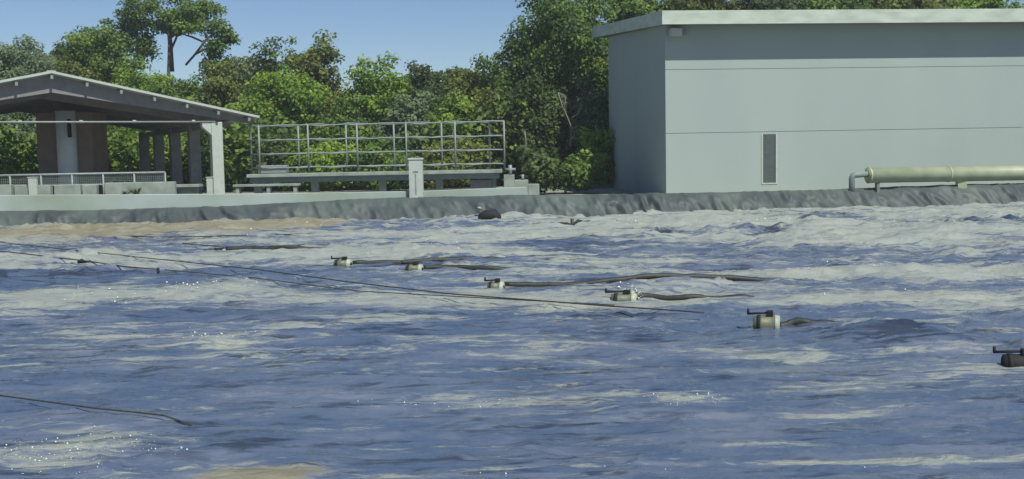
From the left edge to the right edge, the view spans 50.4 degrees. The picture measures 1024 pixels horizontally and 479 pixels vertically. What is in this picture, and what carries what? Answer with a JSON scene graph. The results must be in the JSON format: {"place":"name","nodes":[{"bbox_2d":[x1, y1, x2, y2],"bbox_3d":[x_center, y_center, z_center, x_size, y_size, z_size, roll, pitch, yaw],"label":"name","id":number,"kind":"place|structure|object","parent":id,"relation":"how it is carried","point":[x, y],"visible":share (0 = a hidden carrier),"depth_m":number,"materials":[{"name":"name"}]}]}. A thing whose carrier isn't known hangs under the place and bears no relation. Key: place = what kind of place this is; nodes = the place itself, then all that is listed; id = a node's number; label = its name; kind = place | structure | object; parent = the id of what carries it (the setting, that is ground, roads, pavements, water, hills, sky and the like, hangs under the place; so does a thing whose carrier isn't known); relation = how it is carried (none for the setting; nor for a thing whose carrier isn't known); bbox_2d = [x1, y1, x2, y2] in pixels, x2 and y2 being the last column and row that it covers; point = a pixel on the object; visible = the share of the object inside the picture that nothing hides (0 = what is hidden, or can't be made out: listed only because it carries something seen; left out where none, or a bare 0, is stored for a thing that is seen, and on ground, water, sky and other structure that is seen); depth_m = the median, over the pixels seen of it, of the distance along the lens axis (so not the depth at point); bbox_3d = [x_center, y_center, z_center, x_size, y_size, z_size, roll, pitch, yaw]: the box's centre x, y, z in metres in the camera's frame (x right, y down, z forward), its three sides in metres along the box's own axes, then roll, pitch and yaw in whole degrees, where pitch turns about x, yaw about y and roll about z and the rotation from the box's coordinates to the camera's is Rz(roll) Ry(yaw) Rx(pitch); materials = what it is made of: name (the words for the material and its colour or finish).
{"place":"outdoors","nodes":[
{"label":"outdoors","id":0,"kind":"place"},
{"bbox_2d":[14,185,28,194],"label":"planter block","id":1,"kind":"structure","parent":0,"point":[21,189],"depth_m":38.21,"materials":[{"name":"concrete"}]},
{"bbox_2d":[54,184,82,194],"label":"planter block","id":2,"kind":"structure","parent":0,"point":[67,189],"depth_m":38.21,"materials":[{"name":"concrete"}]},
{"bbox_2d":[82,185,98,193],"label":"planter block","id":3,"kind":"structure","parent":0,"point":[90,189],"depth_m":38.21,"materials":[{"name":"concrete"}]},
{"bbox_2d":[14,176,641,194],"bbox_3d":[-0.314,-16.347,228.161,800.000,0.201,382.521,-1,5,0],"label":"ground","id":4,"kind":"structure","parent":0,"point":[605,189],"depth_m":53.24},
{"bbox_2d":[0,184,13,194],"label":"planter block","id":5,"kind":"structure","parent":4,"relation":"on","point":[7,189],"depth_m":38.21,"materials":[{"name":"concrete"}]},
{"bbox_2d":[0,112,36,183],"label":"leafy shrub","id":6,"kind":"object","parent":4,"relation":"on","point":[21,129],"visible":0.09,"depth_m":60.18,"materials":[{"name":"green plant"}]},
{"bbox_2d":[0,34,65,183],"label":"leafy tree","id":7,"kind":"object","parent":4,"relation":"on","point":[14,62],"visible":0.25,"depth_m":65.09,"materials":[{"name":"green plant"}]},
{"bbox_2d":[27,177,38,194],"bbox_3d":[-16.766,-1.569,38.140,0.331,1.253,0.180,-1,5,0],"label":"stub post","id":8,"kind":"object","parent":4,"relation":"on","point":[33,185],"visible":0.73,"depth_m":38.05,"materials":[{"name":"white paint"}]},
{"bbox_2d":[38,185,52,194],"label":"planter block","id":9,"kind":"structure","parent":4,"relation":"on","point":[45,189],"depth_m":38.21,"materials":[{"name":"concrete"}]},
{"bbox_2d":[46,41,67,70],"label":"leafy tree","id":10,"kind":"object","parent":4,"relation":"on","point":[53,53],"visible":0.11,"depth_m":67.54,"materials":[{"name":"green plant"}]},
{"bbox_2d":[36,111,108,194],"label":"storage block","id":11,"kind":"structure","parent":4,"relation":"on","point":[72,147],"depth_m":45.29,"materials":[{"name":"brown paint"}]},
{"bbox_2d":[52,58,99,79],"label":"leafy tree","id":12,"kind":"object","parent":4,"relation":"on","point":[81,72],"visible":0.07,"depth_m":63.43,"materials":[{"name":"green plant"}]},
{"bbox_2d":[0,171,165,193],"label":"guard railing","id":13,"kind":"object","parent":4,"relation":"on","point":[71,176],"visible":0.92,"depth_m":38.51,"materials":[{"name":"metal"}]},
{"bbox_2d":[54,17,144,83],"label":"leafy tree","id":14,"kind":"object","parent":4,"relation":"on","point":[89,50],"visible":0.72,"depth_m":64.95,"materials":[{"name":"green plant"}]},
{"bbox_2d":[0,70,259,193],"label":"open pavilion","id":15,"kind":"structure","parent":4,"relation":"on","point":[159,116],"depth_m":42.13,"materials":[{"name":"white paint"}]},
{"bbox_2d":[108,127,167,181],"bbox_3d":[-22.060,-5.117,63.373,6.405,4.351,4.393,-1,5,0],"label":"leafy shrub","id":16,"kind":"object","parent":4,"relation":"on","point":[125,160],"visible":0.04,"depth_m":62.12,"materials":[{"name":"green plant"}]},
{"bbox_2d":[105,181,176,193],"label":"planter block","id":17,"kind":"structure","parent":4,"relation":"on","point":[151,188],"depth_m":38.21,"materials":[{"name":"concrete"}]},
{"bbox_2d":[129,187,140,193],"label":"weed tuft","id":18,"kind":"object","parent":17,"relation":"on","point":[136,191],"visible":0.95,"depth_m":38.08,"materials":[{"name":"green plant"}]},
{"bbox_2d":[108,52,176,133],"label":"leafy tree","id":19,"kind":"object","parent":4,"relation":"on","point":[130,78],"visible":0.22,"depth_m":63.93,"materials":[{"name":"green plant"}]},
{"bbox_2d":[131,130,205,182],"bbox_3d":[-19.392,-4.986,61.420,4.012,3.986,4.165,-5,6,-42],"label":"leafy shrub","id":20,"kind":"object","parent":4,"relation":"on","point":[184,174],"visible":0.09,"depth_m":60.67,"materials":[{"name":"green plant"}]},
{"bbox_2d":[95,0,242,85],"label":"leafy tree","id":21,"kind":"object","parent":4,"relation":"on","point":[190,17],"visible":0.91,"depth_m":66.83,"materials":[{"name":"green plant"}]},
{"bbox_2d":[139,72,220,183],"bbox_3d":[-19.463,-6.393,64.121,5.015,7.057,3.525,-1,5,0],"label":"leafy tree","id":22,"kind":"object","parent":4,"relation":"on","point":[188,93],"visible":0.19,"depth_m":63.59,"materials":[{"name":"green plant"}]},
{"bbox_2d":[176,184,202,193],"bbox_3d":[-11.716,-1.544,39.032,1.142,0.870,0.500,-1,5,0],"label":"concrete ledge","id":23,"kind":"object","parent":4,"relation":"on","point":[187,188],"visible":0.38,"depth_m":38.91,"materials":[{"name":"grey concrete"}]},
{"bbox_2d":[206,177,213,193],"bbox_3d":[-10.577,-1.628,38.144,0.242,1.133,0.180,-1,5,0],"label":"stub post","id":24,"kind":"object","parent":4,"relation":"on","point":[209,181],"visible":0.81,"depth_m":38.06,"materials":[{"name":"white paint"}]},
{"bbox_2d":[198,49,241,71],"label":"leafy tree","id":25,"kind":"object","parent":4,"relation":"on","point":[215,61],"visible":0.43,"depth_m":67.44,"materials":[{"name":"green plant"}]},
{"bbox_2d":[197,55,257,185],"bbox_3d":[-16.616,-7.077,65.353,4.836,8.067,4.397,-4,5,-29],"label":"leafy tree","id":26,"kind":"object","parent":4,"relation":"on","point":[223,78],"visible":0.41,"depth_m":64.30,"materials":[{"name":"green plant"}]},
{"bbox_2d":[223,97,280,190],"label":"leafy tree","id":27,"kind":"object","parent":4,"relation":"on","point":[253,108],"visible":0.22,"depth_m":56.00,"materials":[{"name":"green plant"}]},
{"bbox_2d":[232,36,292,102],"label":"leafy tree","id":28,"kind":"object","parent":4,"relation":"on","point":[267,65],"visible":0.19,"depth_m":60.78,"materials":[{"name":"green plant"}]},
{"bbox_2d":[0,187,526,210],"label":"kerb wall","id":29,"kind":"structure","parent":4,"relation":"on","point":[67,202],"depth_m":37.63,"materials":[{"name":"grey concrete"}]},
{"bbox_2d":[233,183,300,193],"bbox_3d":[-8.744,-1.595,38.882,2.350,0.780,0.400,-1,5,0],"label":"concrete bench","id":30,"kind":"object","parent":4,"relation":"on","point":[268,186],"visible":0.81,"depth_m":38.66,"materials":[{"name":"grey concrete"}]},
{"bbox_2d":[252,130,306,190],"bbox_3d":[-10.920,-3.775,51.720,2.968,2.967,2.294,-4,5,-28],"label":"leafy shrub","id":31,"kind":"object","parent":4,"relation":"on","point":[275,159],"visible":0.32,"depth_m":51.45,"materials":[{"name":"green plant"}]},
{"bbox_2d":[237,51,331,190],"bbox_3d":[-11.577,-6.111,56.774,5.726,7.350,3.990,-1,5,0],"label":"leafy tree","id":32,"kind":"object","parent":4,"relation":"on","point":[297,97],"visible":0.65,"depth_m":56.12,"materials":[{"name":"green plant"}]},
{"bbox_2d":[0,93,607,192],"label":"undergrowth","id":33,"kind":"object","parent":4,"relation":"on","point":[16,161],"visible":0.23,"depth_m":55.47,"materials":[{"name":"green plant"}]},
{"bbox_2d":[2,68,608,184],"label":"wood","id":34,"kind":"object","parent":4,"relation":"on","point":[438,76],"visible":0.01,"depth_m":72.32,"materials":[{"name":"green plant"}]},
{"bbox_2d":[279,29,353,117],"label":"leafy tree","id":35,"kind":"object","parent":4,"relation":"on","point":[312,61],"visible":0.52,"depth_m":59.81,"materials":[{"name":"green plant"}]},
{"bbox_2d":[282,136,362,191],"bbox_3d":[-9.088,-3.572,51.586,4.176,2.640,3.110,-1,5,0],"label":"leafy shrub","id":36,"kind":"object","parent":4,"relation":"on","point":[325,159],"visible":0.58,"depth_m":51.23,"materials":[{"name":"green plant"}]},
{"bbox_2d":[305,92,380,190],"bbox_3d":[-8.561,-4.927,55.292,4.346,5.106,3.299,-1,5,0],"label":"leafy tree","id":37,"kind":"object","parent":4,"relation":"on","point":[337,118],"visible":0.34,"depth_m":54.99,"materials":[{"name":"green plant"}]},
{"bbox_2d":[333,51,413,137],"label":"leafy tree","id":38,"kind":"object","parent":4,"relation":"on","point":[373,103],"visible":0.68,"depth_m":56.95,"materials":[{"name":"green plant"}]},
{"bbox_2d":[246,169,501,192],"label":"raised slab","id":39,"kind":"structure","parent":4,"relation":"on","point":[381,177],"depth_m":39.82,"materials":[{"name":"concrete"}]},
{"bbox_2d":[258,165,288,173],"bbox_3d":[-8.877,-2.613,40.527,1.050,0.305,0.500,-1,5,0],"label":"equipment box","id":40,"kind":"object","parent":39,"relation":"on","point":[274,171],"visible":0.91,"depth_m":40.28,"materials":[{"name":"metal"}]},
{"bbox_2d":[249,120,505,173],"bbox_3d":[-5.047,-3.430,40.384,9.594,1.820,1.139,-1,5,0],"label":"pipe cage","id":41,"kind":"object","parent":39,"relation":"on","point":[357,138],"visible":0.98,"depth_m":39.88,"materials":[{"name":"metal"}]},
{"bbox_2d":[339,140,430,190],"bbox_3d":[-6.112,-3.541,52.163,4.130,2.441,3.336,1,5,22],"label":"leafy shrub","id":42,"kind":"object","parent":4,"relation":"on","point":[379,158],"visible":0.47,"depth_m":51.40,"materials":[{"name":"green plant"}]},
{"bbox_2d":[371,90,439,188],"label":"leafy tree","id":43,"kind":"object","parent":4,"relation":"on","point":[398,113],"visible":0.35,"depth_m":55.28,"materials":[{"name":"green plant"}]},
{"bbox_2d":[408,158,423,197],"bbox_3d":[-3.337,-2.039,37.934,0.520,1.608,0.510,-1,5,0],"label":"electrical control cabinet","id":44,"kind":"object","parent":4,"relation":"on","point":[416,185],"visible":0.77,"depth_m":37.70,"materials":[{"name":"white metal"}]},
{"bbox_2d":[389,59,448,182],"bbox_3d":[-5.727,-7.015,65.263,4.400,7.577,3.000,-1,5,0],"label":"leafy tree","id":45,"kind":"object","parent":4,"relation":"on","point":[418,79],"visible":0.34,"depth_m":64.72,"materials":[{"name":"green plant"}]},
{"bbox_2d":[404,135,492,188],"bbox_3d":[-3.140,-3.638,51.358,4.450,2.578,3.199,-1,5,0],"label":"leafy shrub","id":46,"kind":"object","parent":4,"relation":"on","point":[448,157],"visible":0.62,"depth_m":51.21,"materials":[{"name":"green plant"}]},
{"bbox_2d":[420,91,490,187],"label":"leafy tree","id":47,"kind":"object","parent":4,"relation":"on","point":[456,105],"visible":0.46,"depth_m":54.94,"materials":[{"name":"green plant"}]},
{"bbox_2d":[428,65,489,185],"bbox_3d":[-2.398,-6.071,58.520,3.945,6.655,2.934,-3,5,-22],"label":"leafy tree","id":48,"kind":"object","parent":4,"relation":"on","point":[461,86],"visible":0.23,"depth_m":58.07,"materials":[{"name":"green plant"}]},
{"bbox_2d":[470,179,491,188],"bbox_3d":[-1.133,-1.824,40.380,0.820,0.810,0.600,-1,5,0],"label":"control cabinet","id":49,"kind":"object","parent":4,"relation":"on","point":[479,183],"visible":0.38,"depth_m":40.06,"materials":[{"name":"grey metal"}]},
{"bbox_2d":[462,86,527,185],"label":"leafy tree","id":50,"kind":"object","parent":4,"relation":"on","point":[488,94],"visible":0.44,"depth_m":55.14,"materials":[{"name":"green plant"}]},
{"bbox_2d":[470,30,542,179],"bbox_3d":[-0.062,-6.927,57.435,4.318,8.373,2.953,-1,5,0],"label":"leafy tree","id":51,"kind":"object","parent":4,"relation":"on","point":[509,79],"visible":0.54,"depth_m":56.95,"materials":[{"name":"green plant"}]},
{"bbox_2d":[0,183,1023,225],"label":"pool liner","id":52,"kind":"object","parent":4,"relation":"on","point":[564,205],"visible":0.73,"depth_m":37.40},
{"bbox_2d":[495,72,582,169],"bbox_3d":[1.721,-5.417,53.843,5.150,5.911,5.270,-1,5,0],"label":"leafy tree","id":53,"kind":"object","parent":4,"relation":"on","point":[547,111],"visible":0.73,"depth_m":54.21,"materials":[{"name":"green plant"}]},
{"bbox_2d":[517,147,578,192],"bbox_3d":[1.321,-2.801,44.191,2.817,1.932,2.302,-1,5,0],"label":"leafy shrub","id":54,"kind":"object","parent":4,"relation":"on","point":[541,171],"visible":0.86,"depth_m":43.91,"materials":[{"name":"green plant"}]},
{"bbox_2d":[549,147,569,186],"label":"leafy shrub","id":55,"kind":"object","parent":4,"relation":"on","point":[560,155],"visible":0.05,"depth_m":52.35,"materials":[{"name":"green plant"}]},
{"bbox_2d":[503,0,622,150],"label":"leafy tree","id":56,"kind":"object","parent":4,"relation":"on","point":[560,46],"visible":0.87,"depth_m":55.51,"materials":[{"name":"green plant"}]},
{"bbox_2d":[556,77,608,183],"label":"leafy tree","id":57,"kind":"object","parent":4,"relation":"on","point":[594,111],"visible":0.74,"depth_m":53.90,"materials":[{"name":"green plant"}]},
{"bbox_2d":[554,146,610,191],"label":"leafy shrub","id":58,"kind":"object","parent":4,"relation":"on","point":[584,174],"visible":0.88,"depth_m":44.47,"materials":[{"name":"green plant"}]},
{"bbox_2d":[570,125,615,185],"bbox_3d":[4.037,-3.922,50.611,2.686,2.914,2.431,1,5,20],"label":"leafy shrub","id":59,"kind":"object","parent":4,"relation":"on","point":[603,140],"visible":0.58,"depth_m":50.15,"materials":[{"name":"green plant"}]},
{"bbox_2d":[596,0,670,39],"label":"leafy tree","id":60,"kind":"object","parent":4,"relation":"on","point":[627,9],"visible":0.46,"depth_m":61.78,"materials":[{"name":"green plant"}]},
{"bbox_2d":[653,0,745,11],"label":"leafy tree","id":61,"kind":"object","parent":4,"relation":"on","point":[698,4],"visible":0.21,"depth_m":61.73,"materials":[{"name":"green plant"}]},
{"bbox_2d":[724,0,810,9],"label":"leafy tree","id":62,"kind":"object","parent":4,"relation":"on","point":[768,5],"visible":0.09,"depth_m":61.62,"materials":[{"name":"green plant"}]},
{"bbox_2d":[592,9,1023,192],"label":"pump building","id":63,"kind":"structure","parent":4,"relation":"on","point":[700,101],"depth_m":41.11,"materials":[{"name":"grey paint"}]},
{"bbox_2d":[761,134,776,183],"bbox_3d":[9.685,-3.022,40.962,0.617,1.876,0.048,-2,5,-6],"label":"vent","id":64,"kind":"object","parent":63,"relation":"in","point":[768,142],"depth_m":40.96,"materials":[{"name":"grey metal"}]},
{"bbox_2d":[790,0,883,9],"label":"leafy tree","id":65,"kind":"object","parent":4,"relation":"on","point":[835,4],"visible":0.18,"depth_m":61.35,"materials":[{"name":"green plant"}]},
{"bbox_2d":[873,0,960,8],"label":"leafy tree","id":66,"kind":"object","parent":4,"relation":"on","point":[911,4],"visible":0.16,"depth_m":61.56,"materials":[{"name":"green plant"}]},
{"bbox_2d":[849,166,1023,192],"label":"header pipe","id":67,"kind":"object","parent":4,"relation":"on","point":[960,177],"visible":0.97,"depth_m":39.05,"materials":[{"name":"beige metal"}]},
{"bbox_2d":[938,0,1023,8],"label":"leafy tree","id":68,"kind":"object","parent":4,"relation":"on","point":[981,4],"visible":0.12,"depth_m":61.52,"materials":[{"name":"green plant"}]},
{"bbox_2d":[0,201,1023,478],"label":"water","id":69,"kind":"structure","parent":0,"point":[886,375],"depth_m":12.18,"materials":[{"name":"blue liquid"}]},
{"bbox_2d":[0,251,156,269],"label":"mooring rope","id":70,"kind":"object","parent":69,"relation":"on","point":[84,260],"visible":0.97,"depth_m":22.70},
{"bbox_2d":[77,259,90,263],"bbox_3d":[-9.008,0.468,22.893,0.274,0.140,0.100,-1,5,0],"label":"rope clamp","id":71,"kind":"object","parent":70,"relation":"attached to","point":[80,261],"visible":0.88,"depth_m":22.86,"materials":[{"name":"black metal"}]},
{"bbox_2d":[0,395,195,425],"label":"mooring rope","id":72,"kind":"object","parent":69,"relation":"on","point":[100,408],"visible":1,"depth_m":9.50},
{"bbox_2d":[117,233,308,237],"bbox_3d":[-7.812,-0.126,30.320,7.190,0.095,0.517,0,5,10],"label":"mooring rope","id":73,"kind":"object","parent":69,"relation":"on","point":[201,236],"visible":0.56,"depth_m":30.28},
{"bbox_2d":[182,243,328,246],"bbox_3d":[-6.428,0.145,26.432,4.222,0.030,0.790,0,5,18],"label":"mooring rope","id":74,"kind":"object","parent":69,"relation":"on","point":[233,246],"visible":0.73,"depth_m":26.18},
{"bbox_2d":[214,245,318,250],"bbox_3d":[-5.643,0.229,25.788,2.874,0.192,0.274,-1,5,4],"label":"aeration float","id":75,"kind":"object","parent":69,"relation":"on","point":[271,248],"visible":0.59,"depth_m":25.77,"materials":[{"name":"black rubber"}]},
{"bbox_2d":[0,242,703,312],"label":"mooring rope","id":76,"kind":"object","parent":69,"relation":"on","point":[399,287],"visible":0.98,"depth_m":16.92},
{"bbox_2d":[165,269,614,305],"bbox_3d":[-2.814,0.765,17.792,10.096,0.020,0.592,2,6,36],"label":"mooring rope","id":77,"kind":"object","parent":69,"relation":"on","point":[379,292],"visible":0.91,"depth_m":16.94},
{"bbox_2d":[331,255,556,266],"bbox_3d":[-1.238,0.388,21.871,4.735,0.280,0.348,-2,5,-11],"label":"aeration float","id":78,"kind":"object","parent":69,"relation":"on","point":[342,261],"visible":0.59,"depth_m":21.62,"materials":[{"name":"rubber"}]},
{"bbox_2d":[401,261,508,270],"bbox_3d":[-0.732,0.515,20.184,2.646,0.278,0.316,-1,5,0],"label":"aeration float","id":79,"kind":"object","parent":69,"relation":"on","point":[410,266],"visible":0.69,"depth_m":20.11,"materials":[{"name":"white rubber"}]},
{"bbox_2d":[477,207,500,219],"bbox_3d":[-0.927,-0.802,35.053,0.669,0.475,1.278,-4,6,-36],"label":"black buoy","id":80,"kind":"object","parent":69,"relation":"on","point":[488,214],"visible":0.72,"depth_m":34.62,"materials":[{"name":"rubber"}]},
{"bbox_2d":[4,215,1019,473],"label":"foam bubbles","id":81,"kind":"object","parent":69,"relation":"on","point":[410,403],"visible":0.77,"depth_m":9.72,"materials":[{"name":"white liquid"}]},
{"bbox_2d":[532,218,617,224],"bbox_3d":[2.071,-0.449,32.860,3.420,0.433,0.520,-4,6,-36],"label":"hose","id":82,"kind":"object","parent":69,"relation":"in","point":[572,222],"visible":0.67,"depth_m":32.35,"materials":[{"name":"black rubber"}]},
{"bbox_2d":[484,273,772,287],"bbox_3d":[2.120,0.690,18.003,5.166,0.280,0.337,-2,5,-6],"label":"aeration float","id":83,"kind":"object","parent":69,"relation":"on","point":[497,283],"visible":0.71,"depth_m":17.91,"materials":[{"name":"black rubber"}]},
{"bbox_2d":[605,288,753,300],"bbox_3d":[2.460,0.841,15.972,2.184,0.280,0.360,-1,5,0],"label":"aeration float","id":84,"kind":"object","parent":69,"relation":"on","point":[626,295],"visible":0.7,"depth_m":15.91,"materials":[{"name":"white rubber"}]},
{"bbox_2d":[747,308,837,328],"bbox_3d":[3.571,1.005,13.535,1.287,0.322,0.337,-2,5,-10],"label":"aeration float","id":85,"kind":"object","parent":69,"relation":"on","point":[769,320],"visible":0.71,"depth_m":13.41,"materials":[{"name":"white plastic"}]},
{"bbox_2d":[993,346,1023,367],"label":"aeration float","id":86,"kind":"object","parent":69,"relation":"on","point":[1009,359],"visible":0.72,"depth_m":10.79,"materials":[{"name":"black"}]},
{"bbox_2d":[0,0,1023,91],"label":"sky","id":87,"kind":"structure","parent":0,"point":[438,34],"materials":[{"name":"blue"}]},
{"bbox_2d":[504,165,538,194],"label":"valve block","id":88,"kind":"structure","parent":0,"point":[511,181],"depth_m":39.67,"materials":[{"name":"concrete"}]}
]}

